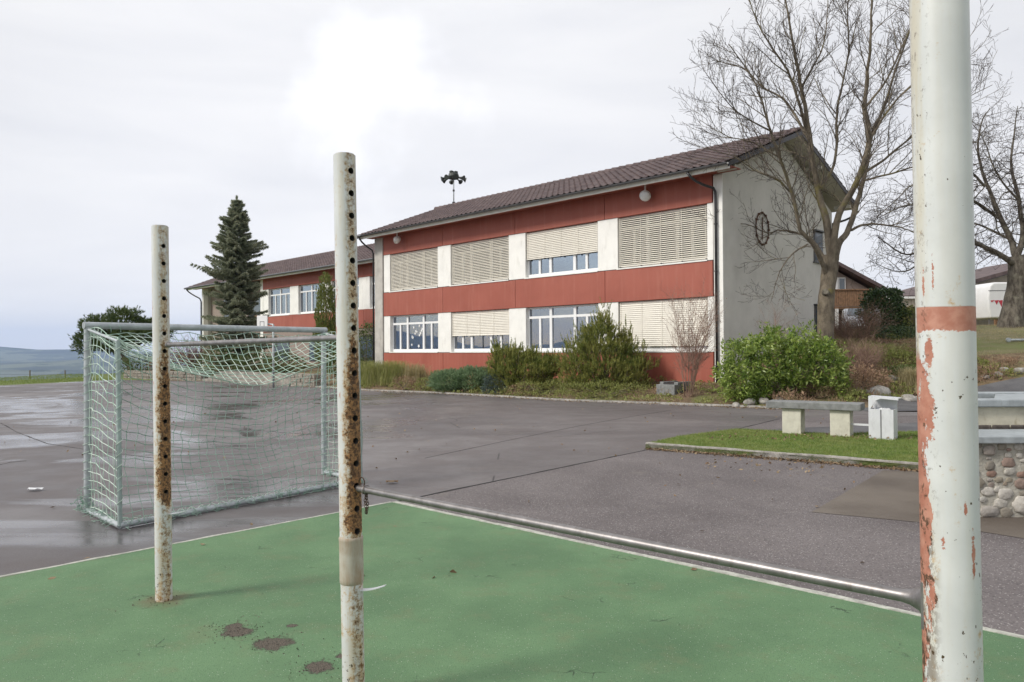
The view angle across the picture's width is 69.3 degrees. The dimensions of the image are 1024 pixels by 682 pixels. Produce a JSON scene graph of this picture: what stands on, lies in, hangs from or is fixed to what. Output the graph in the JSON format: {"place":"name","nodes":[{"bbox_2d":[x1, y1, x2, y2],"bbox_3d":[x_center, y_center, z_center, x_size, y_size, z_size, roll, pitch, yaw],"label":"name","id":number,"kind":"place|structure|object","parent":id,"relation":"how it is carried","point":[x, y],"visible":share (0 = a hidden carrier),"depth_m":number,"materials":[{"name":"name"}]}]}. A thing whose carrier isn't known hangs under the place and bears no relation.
{"place":"outdoors","nodes":[
{"label":"outdoors","id":0,"kind":"place"},
{"bbox_2d":[0,380,916,575],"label":"yard","id":1,"kind":"structure","parent":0,"point":[37,530],"depth_m":13.02,"materials":[{"name":"asphalt"}]},
{"bbox_2d":[0,502,390,576],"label":"court kerb","id":2,"kind":"structure","parent":1,"relation":"on","point":[172,543],"depth_m":6.34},
{"bbox_2d":[70,322,367,529],"bbox_3d":[-3.164,0.807,8.600,1.338,2.017,3.283,-1,-1,41],"label":"goal","id":3,"kind":"object","parent":1,"relation":"on","point":[87,502],"visible":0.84,"depth_m":8.02,"materials":[{"name":"metal"}]},
{"bbox_2d":[257,315,274,387],"bbox_3d":[-11.401,0.488,33.842,0.868,3.320,0.640,-1,-1,20],"label":"basketball hoop","id":4,"kind":"object","parent":1,"relation":"on","point":[262,320],"visible":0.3,"depth_m":33.96,"materials":[{"name":"metal"}]},
{"bbox_2d":[10,402,869,578],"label":"scattered leaves","id":5,"kind":"object","parent":1,"relation":"on","point":[453,571],"visible":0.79,"depth_m":9.93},
{"bbox_2d":[299,386,781,409],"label":"kerb leaf litter","id":6,"kind":"object","parent":1,"relation":"on","point":[549,399],"visible":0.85,"depth_m":24.79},
{"bbox_2d":[0,502,1023,681],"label":"court surface","id":7,"kind":"object","parent":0,"point":[505,604],"visible":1,"depth_m":4.64,"materials":[{"name":"rubber"}]},
{"bbox_2d":[115,595,340,679],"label":"court crumbs","id":8,"kind":"object","parent":7,"relation":"on","point":[257,639],"visible":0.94,"depth_m":4.35,"materials":[{"name":"brown plant"}]},
{"bbox_2d":[151,0,983,681],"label":"horizontal bars","id":9,"kind":"object","parent":7,"relation":"on","point":[945,598],"visible":1,"depth_m":1.85,"materials":[{"name":"paint"}]},
{"bbox_2d":[0,326,1023,411],"bbox_3d":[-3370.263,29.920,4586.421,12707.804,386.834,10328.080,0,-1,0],"label":"ground","id":10,"kind":"structure","parent":0,"point":[34,361],"depth_m":33.94,"materials":[{"name":"plant"}]},
{"bbox_2d":[0,373,122,384],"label":"verge grass","id":11,"kind":"structure","parent":10,"relation":"on","point":[36,379],"depth_m":45.83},
{"bbox_2d":[67,305,176,370],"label":"tree","id":12,"kind":"object","parent":10,"relation":"on","point":[133,315],"visible":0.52,"depth_m":48.73,"materials":[{"name":"green plant"}]},
{"bbox_2d":[113,352,152,374],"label":"shrub","id":13,"kind":"object","parent":10,"relation":"on","point":[135,367],"visible":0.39,"depth_m":46.72,"materials":[{"name":"green plant"}]},
{"bbox_2d":[124,370,207,380],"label":"stone wall","id":14,"kind":"structure","parent":10,"relation":"on","point":[139,374],"depth_m":43.56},
{"bbox_2d":[145,349,194,370],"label":"shrub","id":15,"kind":"object","parent":10,"relation":"on","point":[176,355],"visible":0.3,"depth_m":46.33,"materials":[{"name":"green plant"}]},
{"bbox_2d":[170,331,209,368],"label":"bare hedge","id":16,"kind":"object","parent":10,"relation":"on","point":[193,351],"visible":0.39,"depth_m":47.13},
{"bbox_2d":[192,348,245,374],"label":"shrub","id":17,"kind":"object","parent":10,"relation":"on","point":[213,358],"visible":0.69,"depth_m":44.34,"materials":[{"name":"green plant"}]},
{"bbox_2d":[186,195,277,370],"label":"spruce tree","id":18,"kind":"object","parent":10,"relation":"on","point":[236,246],"visible":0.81,"depth_m":45.44,"materials":[{"name":"green plant"}]},
{"bbox_2d":[202,371,290,385],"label":"terrace steps","id":19,"kind":"structure","parent":10,"relation":"on","point":[285,381],"depth_m":39.39,"materials":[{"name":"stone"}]},
{"bbox_2d":[229,349,279,371],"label":"shrub","id":20,"kind":"object","parent":10,"relation":"on","point":[249,358],"visible":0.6,"depth_m":43.23,"materials":[{"name":"green plant"}]},
{"bbox_2d":[184,243,374,366],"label":"school wing","id":21,"kind":"structure","parent":10,"relation":"on","point":[290,287],"depth_m":56.77,"materials":[{"name":"paint"}]},
{"bbox_2d":[268,287,289,316],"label":"window","id":22,"kind":"structure","parent":21,"relation":"in","point":[279,298],"depth_m":58.62,"materials":[{"name":"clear glass"}]},
{"bbox_2d":[274,343,289,360],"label":"basement window","id":23,"kind":"structure","parent":21,"relation":"in","point":[279,347],"depth_m":58.05,"materials":[{"name":"glass"}]},
{"bbox_2d":[300,283,322,313],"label":"window","id":24,"kind":"structure","parent":21,"relation":"in","point":[308,297],"depth_m":55.67,"materials":[{"name":"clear glass"}]},
{"bbox_2d":[309,342,330,360],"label":"basement window","id":25,"kind":"structure","parent":21,"relation":"in","point":[313,343],"depth_m":54.82,"materials":[{"name":"glass"}]},
{"bbox_2d":[359,335,374,361],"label":"basement window","id":26,"kind":"structure","parent":21,"relation":"in","point":[369,344],"depth_m":49.70,"materials":[{"name":"glass"}]},
{"bbox_2d":[369,276,374,308],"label":"window","id":27,"kind":"structure","parent":21,"relation":"in","point":[374,276],"depth_m":49.59,"materials":[{"name":"white glass"}]},
{"bbox_2d":[259,350,308,372],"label":"shrub","id":28,"kind":"object","parent":10,"relation":"on","point":[282,365],"visible":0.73,"depth_m":41.81,"materials":[{"name":"green plant"}]},
{"bbox_2d":[290,373,320,386],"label":"stone wall","id":29,"kind":"structure","parent":10,"relation":"on","point":[314,377],"depth_m":34.73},
{"bbox_2d":[313,271,336,368],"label":"arborvitae","id":30,"kind":"object","parent":10,"relation":"on","point":[325,293],"visible":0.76,"depth_m":41.76,"materials":[{"name":"green plant"}]},
{"bbox_2d":[326,352,362,376],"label":"shrub","id":31,"kind":"object","parent":10,"relation":"on","point":[332,371],"visible":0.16,"depth_m":37.87,"materials":[{"name":"green plant"}]},
{"bbox_2d":[359,320,374,366],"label":"shrub","id":32,"kind":"object","parent":10,"relation":"on","point":[361,333],"visible":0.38,"depth_m":40.84,"materials":[{"name":"green plant"}]},
{"bbox_2d":[360,360,391,385],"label":"ornamental grass","id":33,"kind":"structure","parent":10,"relation":"on","point":[365,371],"depth_m":32.72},
{"bbox_2d":[370,360,419,385],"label":"ornamental grass","id":34,"kind":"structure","parent":10,"relation":"on","point":[390,373],"depth_m":32.17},
{"bbox_2d":[392,375,423,390],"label":"shrub","id":35,"kind":"object","parent":10,"relation":"on","point":[410,382],"visible":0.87,"depth_m":30.56,"materials":[{"name":"brown plant"}]},
{"bbox_2d":[398,363,430,385],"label":"ornamental grass","id":36,"kind":"object","parent":10,"relation":"on","point":[417,372],"depth_m":31.67,"materials":[{"name":"plant"}]},
{"bbox_2d":[414,377,431,390],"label":"shrub","id":37,"kind":"object","parent":10,"relation":"on","point":[416,383],"visible":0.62,"depth_m":29.84,"materials":[{"name":"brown plant"}]},
{"bbox_2d":[426,364,499,391],"bbox_3d":[-1.919,1.495,29.025,3.073,1.228,2.037,0,-1,0],"label":"juniper","id":38,"kind":"object","parent":10,"relation":"on","point":[459,378],"visible":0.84,"depth_m":28.59,"materials":[{"name":"green plant"}]},
{"bbox_2d":[480,370,508,393],"bbox_3d":[-0.599,1.523,27.692,1.242,1.037,1.164,0,-1,0],"label":"dwarf spruce","id":39,"kind":"object","parent":10,"relation":"on","point":[486,382],"visible":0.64,"depth_m":27.46,"materials":[{"name":"green plant"}]},
{"bbox_2d":[483,338,563,390],"bbox_3d":[0.434,0.861,27.534,3.170,2.196,2.557,0,-1,0],"label":"dwarf pine","id":40,"kind":"object","parent":10,"relation":"on","point":[536,365],"visible":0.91,"depth_m":27.26,"materials":[{"name":"green plant"}]},
{"bbox_2d":[507,382,539,395],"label":"shrub","id":41,"kind":"object","parent":10,"relation":"on","point":[520,388],"visible":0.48,"depth_m":26.44,"materials":[{"name":"green plant"}]},
{"bbox_2d":[511,378,571,394],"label":"shrub","id":42,"kind":"object","parent":10,"relation":"on","point":[540,387],"visible":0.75,"depth_m":25.92,"materials":[{"name":"green plant"}]},
{"bbox_2d":[314,386,778,408],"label":"bed kerb","id":43,"kind":"structure","parent":10,"relation":"on","point":[671,403],"depth_m":24.01,"materials":[{"name":"concrete"}]},
{"bbox_2d":[361,369,763,405],"bbox_3d":[-0.716,1.618,29.274,23.051,0.828,5.149,-1,-1,45],"label":"bed ground cover","id":44,"kind":"object","parent":10,"relation":"on","point":[546,393],"visible":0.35,"depth_m":25.19,"materials":[{"name":"plant"}]},
{"bbox_2d":[368,371,765,405],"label":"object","id":45,"kind":"object","parent":10,"relation":"on","point":[568,394],"visible":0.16,"depth_m":25.47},
{"bbox_2d":[373,376,773,403],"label":"bed leaf litter","id":46,"kind":"object","parent":10,"relation":"on","point":[630,394],"visible":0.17,"depth_m":24.40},
{"bbox_2d":[555,378,648,397],"bbox_3d":[2.965,1.580,24.571,3.176,0.737,1.025,0,-1,9],"label":"shrub","id":47,"kind":"object","parent":10,"relation":"on","point":[609,383],"visible":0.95,"depth_m":24.49,"materials":[{"name":"green plant"}]},
{"bbox_2d":[357,127,859,382],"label":"school building","id":48,"kind":"structure","parent":10,"relation":"on","point":[462,284],"depth_m":29.28,"materials":[{"name":"red paint"}]},
{"bbox_2d":[389,248,437,291],"bbox_3d":[-4.887,-3.521,37.036,0.295,1.970,3.940,0,-1,-45],"label":"window","id":49,"kind":"structure","parent":48,"relation":"in","point":[415,270],"depth_m":37.00,"materials":[{"name":"beige glass"}]},
{"bbox_2d":[389,313,437,352],"bbox_3d":[-4.868,-0.366,37.001,0.295,1.900,3.940,0,-1,-45],"label":"window","id":50,"kind":"structure","parent":48,"relation":"in","point":[411,333],"depth_m":37.09,"materials":[{"name":"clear glass"}]},
{"bbox_2d":[441,170,466,202],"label":"siren mast","id":51,"kind":"object","parent":48,"relation":"on","point":[452,176],"visible":0.98,"depth_m":41.78,"materials":[{"name":"metal"}]},
{"bbox_2d":[449,236,508,285],"bbox_3d":[-1.458,-3.580,33.607,0.295,1.970,3.940,0,-1,-45],"label":"window","id":52,"kind":"structure","parent":48,"relation":"in","point":[484,261],"depth_m":33.60,"materials":[{"name":"beige glass"}]},
{"bbox_2d":[450,309,508,352],"bbox_3d":[-1.439,-0.425,33.572,0.295,1.900,3.940,0,-1,-45],"label":"window","id":53,"kind":"structure","parent":48,"relation":"in","point":[471,330],"depth_m":33.68,"materials":[{"name":"beige glass"}]},
{"bbox_2d":[524,222,597,278],"bbox_3d":[2.007,-3.639,30.143,0.295,1.970,3.940,0,-1,-45],"label":"window","id":54,"kind":"structure","parent":48,"relation":"in","point":[569,250],"depth_m":30.11,"materials":[{"name":"beige glass"}]},
{"bbox_2d":[528,304,597,351],"bbox_3d":[2.026,-0.485,30.107,0.295,1.900,3.940,0,-1,-45],"label":"window","id":55,"kind":"structure","parent":48,"relation":"in","point":[545,324],"depth_m":30.47,"materials":[{"name":"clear glass"}]},
{"bbox_2d":[639,185,650,200],"bbox_3d":[4.805,-5.361,26.768,0.398,0.597,0.368,0,-1,0],"label":"globe lamp","id":56,"kind":"object","parent":48,"relation":"attached to","point":[644,194],"visible":0.98,"depth_m":26.67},
{"bbox_2d":[616,205,707,269],"bbox_3d":[5.400,-3.698,26.749,0.295,1.970,3.840,0,-1,-45],"label":"window","id":57,"kind":"structure","parent":48,"relation":"in","point":[678,236],"depth_m":26.71,"materials":[{"name":"beige glass"}]},
{"bbox_2d":[620,297,708,351],"bbox_3d":[5.419,-0.543,26.713,0.295,1.900,3.840,0,-1,-45],"label":"window","id":58,"kind":"structure","parent":48,"relation":"in","point":[645,316],"depth_m":26.81,"materials":[{"name":"beige glass"}]},
{"bbox_2d":[755,212,769,245],"bbox_3d":[9.105,-4.083,26.903,1.070,1.230,0.070,0,-1,-45],"label":"wall ornament","id":59,"kind":"object","parent":48,"relation":"attached to","point":[760,213],"depth_m":26.89,"materials":[{"name":"metal"}]},
{"bbox_2d":[814,304,816,334],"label":"gable window","id":60,"kind":"structure","parent":48,"relation":"in","point":[815,305],"depth_m":30.08,"materials":[{"name":"glass"}]},
{"bbox_2d":[813,229,823,263],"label":"gable window","id":61,"kind":"structure","parent":48,"relation":"in","point":[818,233],"depth_m":30.32,"materials":[{"name":"glass"}]},
{"bbox_2d":[555,298,661,391],"bbox_3d":[3.319,0.116,26.131,3.717,3.437,2.945,0,-1,-25],"label":"dwarf pine","id":62,"kind":"object","parent":10,"relation":"on","point":[620,367],"visible":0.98,"depth_m":25.78,"materials":[{"name":"green plant"}]},
{"bbox_2d":[656,381,692,394],"bbox_3d":[5.378,1.692,24.500,1.100,0.700,0.700,0,-1,-45],"label":"light shaft","id":63,"kind":"object","parent":10,"relation":"on","point":[672,386],"visible":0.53,"depth_m":24.16,"materials":[{"name":"concrete"}]},
{"bbox_2d":[660,273,726,396],"bbox_3d":[5.670,-0.202,23.300,2.317,3.983,2.928,0,-1,0],"label":"bare shrub","id":64,"kind":"object","parent":10,"relation":"on","point":[696,354],"visible":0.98,"depth_m":23.25,"materials":[{"name":"plant"}]},
{"bbox_2d":[743,398,755,404],"bbox_3d":[6.878,1.770,21.387,0.419,0.244,0.266,0,-1,-20],"label":"boulder","id":65,"kind":"object","parent":10,"relation":"on","point":[749,401],"visible":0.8,"depth_m":21.30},
{"bbox_2d":[754,300,797,368],"bbox_3d":[8.484,-0.022,23.740,1.416,2.668,1.554,-1,-1,23],"label":"bare shrub","id":66,"kind":"object","parent":10,"relation":"on","point":[775,324],"visible":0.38,"depth_m":23.70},
{"bbox_2d":[709,320,855,403],"bbox_3d":[8.064,0.830,22.051,4.332,3.046,2.328,0,-1,0],"label":"laurel bush","id":67,"kind":"object","parent":10,"relation":"on","point":[758,384],"visible":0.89,"depth_m":21.57,"materials":[{"name":"green plant"}]},
{"bbox_2d":[795,384,852,397],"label":"shrub","id":68,"kind":"object","parent":10,"relation":"on","point":[829,394],"visible":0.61,"depth_m":21.63,"materials":[{"name":"brown plant"}]},
{"bbox_2d":[823,382,854,395],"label":"shrub","id":69,"kind":"object","parent":10,"relation":"on","point":[840,388],"visible":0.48,"depth_m":21.68,"materials":[{"name":"green plant"}]},
{"bbox_2d":[668,0,1023,369],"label":"bare tree","id":70,"kind":"object","parent":10,"relation":"on","point":[829,260],"visible":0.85,"depth_m":24.27,"materials":[{"name":"brown plant"}]},
{"bbox_2d":[834,337,875,351],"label":"ornamental grass","id":71,"kind":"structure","parent":10,"relation":"on","point":[839,341],"depth_m":26.95,"materials":[{"name":"plant"}]},
{"bbox_2d":[814,298,904,344],"bbox_3d":[13.122,-0.693,27.880,2.788,1.991,3.382,0,-1,-44],"label":"bare shrub","id":72,"kind":"object","parent":10,"relation":"on","point":[848,330],"visible":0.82,"depth_m":27.66,"materials":[{"name":"plant"}]},
{"bbox_2d":[834,262,885,326],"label":"house","id":73,"kind":"structure","parent":10,"relation":"on","point":[846,293],"depth_m":44.35,"materials":[{"name":"wood"}]},
{"bbox_2d":[835,277,845,288],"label":"window","id":74,"kind":"structure","parent":73,"relation":"in","point":[841,282],"depth_m":44.98,"materials":[{"name":"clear glass"}]},
{"bbox_2d":[842,308,879,328],"bbox_3d":[18.140,-0.995,38.493,1.800,1.440,4.119,-1,-1,22],"label":"parked car","id":75,"kind":"object","parent":10,"relation":"on","point":[847,312],"visible":0.1,"depth_m":37.75,"materials":[{"name":"silver metal"}]},
{"bbox_2d":[836,329,889,381],"bbox_3d":[11.392,0.456,23.952,1.761,1.721,2.313,-1,-1,41],"label":"bare shrub","id":76,"kind":"object","parent":10,"relation":"on","point":[863,356],"visible":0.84,"depth_m":23.84,"materials":[{"name":"plant"}]},
{"bbox_2d":[835,361,894,388],"bbox_3d":[10.825,1.094,22.942,2.044,0.990,1.194,0,-1,0],"label":"shrub","id":77,"kind":"object","parent":10,"relation":"on","point":[871,374],"visible":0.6,"depth_m":22.74,"materials":[{"name":"brown plant"}]},
{"bbox_2d":[838,343,914,354],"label":"ornamental grass","id":78,"kind":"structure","parent":10,"relation":"on","point":[892,347],"depth_m":26.38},
{"bbox_2d":[737,329,1016,400],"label":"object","id":79,"kind":"object","parent":10,"relation":"on","point":[875,369],"visible":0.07,"depth_m":24.68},
{"bbox_2d":[736,323,1020,401],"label":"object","id":80,"kind":"object","parent":10,"relation":"on","point":[856,385],"visible":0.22,"depth_m":24.25,"materials":[{"name":"plant"}]},
{"bbox_2d":[734,325,1023,401],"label":"bank ground cover","id":81,"kind":"object","parent":10,"relation":"on","point":[864,395],"visible":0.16,"depth_m":23.75,"materials":[{"name":"plant"}]},
{"bbox_2d":[870,385,890,395],"bbox_3d":[11.150,1.580,22.577,0.850,0.482,0.457,0,-1,-18],"label":"boulder","id":82,"kind":"object","parent":10,"relation":"on","point":[879,388],"visible":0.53,"depth_m":22.45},
{"bbox_2d":[854,286,914,335],"bbox_3d":[15.536,-1.218,30.983,2.311,2.243,2.029,0,-1,0],"label":"ivy mound","id":83,"kind":"object","parent":10,"relation":"on","point":[894,295],"visible":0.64,"depth_m":30.55,"materials":[{"name":"green plant"}]},
{"bbox_2d":[857,325,915,339],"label":"shrub","id":84,"kind":"object","parent":10,"relation":"on","point":[911,332],"visible":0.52,"depth_m":28.98,"materials":[{"name":"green plant"}]},
{"bbox_2d":[868,348,915,367],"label":"shrub","id":85,"kind":"object","parent":10,"relation":"on","point":[895,355],"visible":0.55,"depth_m":25.38,"materials":[{"name":"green plant"}]},
{"bbox_2d":[768,338,1016,400],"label":"bank leaf litter","id":86,"kind":"object","parent":10,"relation":"on","point":[892,370],"visible":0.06,"depth_m":25.02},
{"bbox_2d":[886,366,916,393],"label":"ornamental grass","id":87,"kind":"object","parent":10,"relation":"on","point":[909,376],"depth_m":23.62,"materials":[{"name":"plant"}]},
{"bbox_2d":[887,364,915,375],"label":"shrub","id":88,"kind":"object","parent":10,"relation":"on","point":[897,369],"visible":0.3,"depth_m":24.53,"materials":[{"name":"green plant"}]},
{"bbox_2d":[893,304,915,334],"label":"shrub","id":89,"kind":"object","parent":10,"relation":"on","point":[908,317],"visible":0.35,"depth_m":30.26,"materials":[{"name":"green plant"}]},
{"bbox_2d":[900,394,916,401],"bbox_3d":[12.102,1.792,22.590,0.483,0.332,0.612,-1,-1,15],"label":"boulder","id":90,"kind":"object","parent":10,"relation":"on","point":[909,397],"visible":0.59,"depth_m":22.42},
{"bbox_2d":[842,324,1023,364],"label":"hill tufts","id":91,"kind":"object","parent":10,"relation":"on","point":[986,331],"visible":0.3,"depth_m":29.70,"materials":[{"name":"plant"}]},
{"bbox_2d":[872,291,997,324],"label":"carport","id":92,"kind":"object","parent":10,"relation":"on","point":[910,299],"visible":0.08,"depth_m":41.13,"materials":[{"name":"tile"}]},
{"bbox_2d":[850,81,1023,327],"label":"bare tree","id":93,"kind":"object","parent":10,"relation":"on","point":[1012,312],"visible":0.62,"depth_m":32.39,"materials":[{"name":"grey plant"}]},
{"bbox_2d":[902,263,1007,325],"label":"shed","id":94,"kind":"structure","parent":10,"relation":"on","point":[988,274],"depth_m":42.04,"materials":[{"name":"concrete"}]},
{"bbox_2d":[975,282,1006,324],"bbox_3d":[27.073,-1.851,38.546,5.900,2.268,2.150,0,-1,0],"label":"caravan","id":95,"kind":"object","parent":10,"relation":"on","point":[989,299],"visible":0.56,"depth_m":37.56,"materials":[{"name":"metal"}]},
{"bbox_2d":[0,0,1023,351],"label":"sky","id":96,"kind":"structure","parent":0,"point":[119,119],"materials":[{"name":"white"}]},
{"bbox_2d":[399,416,1023,634],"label":"parking lot","id":97,"kind":"structure","parent":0,"point":[734,511],"depth_m":7.49,"materials":[{"name":"asphalt"}]},
{"bbox_2d":[399,419,777,500],"bbox_3d":[2.578,1.835,12.892,0.172,0.029,12.194,-1,-1,39],"label":"drain joint","id":98,"kind":"object","parent":97,"relation":"on","point":[544,470],"visible":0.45,"depth_m":10.08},
{"bbox_2d":[393,501,1023,638],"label":"court kerb","id":99,"kind":"structure","parent":97,"relation":"on","point":[764,581],"depth_m":5.57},
{"bbox_2d":[705,457,833,477],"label":"lot leaf litter","id":100,"kind":"object","parent":97,"relation":"on","point":[770,463],"visible":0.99,"depth_m":10.51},
{"bbox_2d":[645,442,917,469],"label":"island kerb","id":101,"kind":"structure","parent":97,"relation":"on","point":[781,454],"depth_m":11.15,"materials":[{"name":"concrete"}]},
{"bbox_2d":[646,447,918,471],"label":"kerb leaf litter","id":102,"kind":"object","parent":97,"relation":"on","point":[810,461],"visible":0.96,"depth_m":11.08,"materials":[{"name":"plant"}]},
{"bbox_2d":[812,470,1023,537],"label":"asphalt patch","id":103,"kind":"object","parent":97,"relation":"on","point":[888,494],"visible":0.6,"depth_m":8.01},
{"bbox_2d":[978,392,1023,428],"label":"water trough","id":104,"kind":"object","parent":103,"relation":"on","point":[1000,410],"visible":0.24,"depth_m":8.19,"materials":[{"name":"concrete"}]},
{"bbox_2d":[979,429,1023,516],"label":"fountain wall","id":105,"kind":"structure","parent":103,"relation":"on","point":[1001,463],"depth_m":7.33,"materials":[{"name":"stone"}]},
{"bbox_2d":[645,428,917,468],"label":"island lawn","id":106,"kind":"structure","parent":0,"point":[776,448],"depth_m":12.07,"materials":[{"name":"plant"}]},
{"bbox_2d":[708,431,915,439],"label":"island leaf litter","id":107,"kind":"object","parent":106,"relation":"on","point":[809,437],"visible":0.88,"depth_m":13.03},
{"bbox_2d":[766,400,864,436],"bbox_3d":[5.665,1.452,13.856,1.653,0.630,0.510,-1,-1,33],"label":"bench","id":108,"kind":"object","parent":106,"relation":"on","point":[793,417],"visible":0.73,"depth_m":13.64,"materials":[{"name":"concrete"}]},
{"bbox_2d":[851,395,901,439],"bbox_3d":[6.456,1.357,13.191,0.840,0.765,0.328,-1,-1,39],"label":"litter bin","id":109,"kind":"object","parent":106,"relation":"on","point":[883,423],"visible":0.93,"depth_m":13.03,"materials":[{"name":"metal"}]},
{"bbox_2d":[773,423,917,433],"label":"bench path","id":110,"kind":"structure","parent":0,"point":[901,426],"depth_m":15.41,"materials":[{"name":"concrete"}]},
{"bbox_2d":[864,377,1023,410],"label":"path","id":111,"kind":"structure","parent":0,"point":[1014,385],"depth_m":23.51,"materials":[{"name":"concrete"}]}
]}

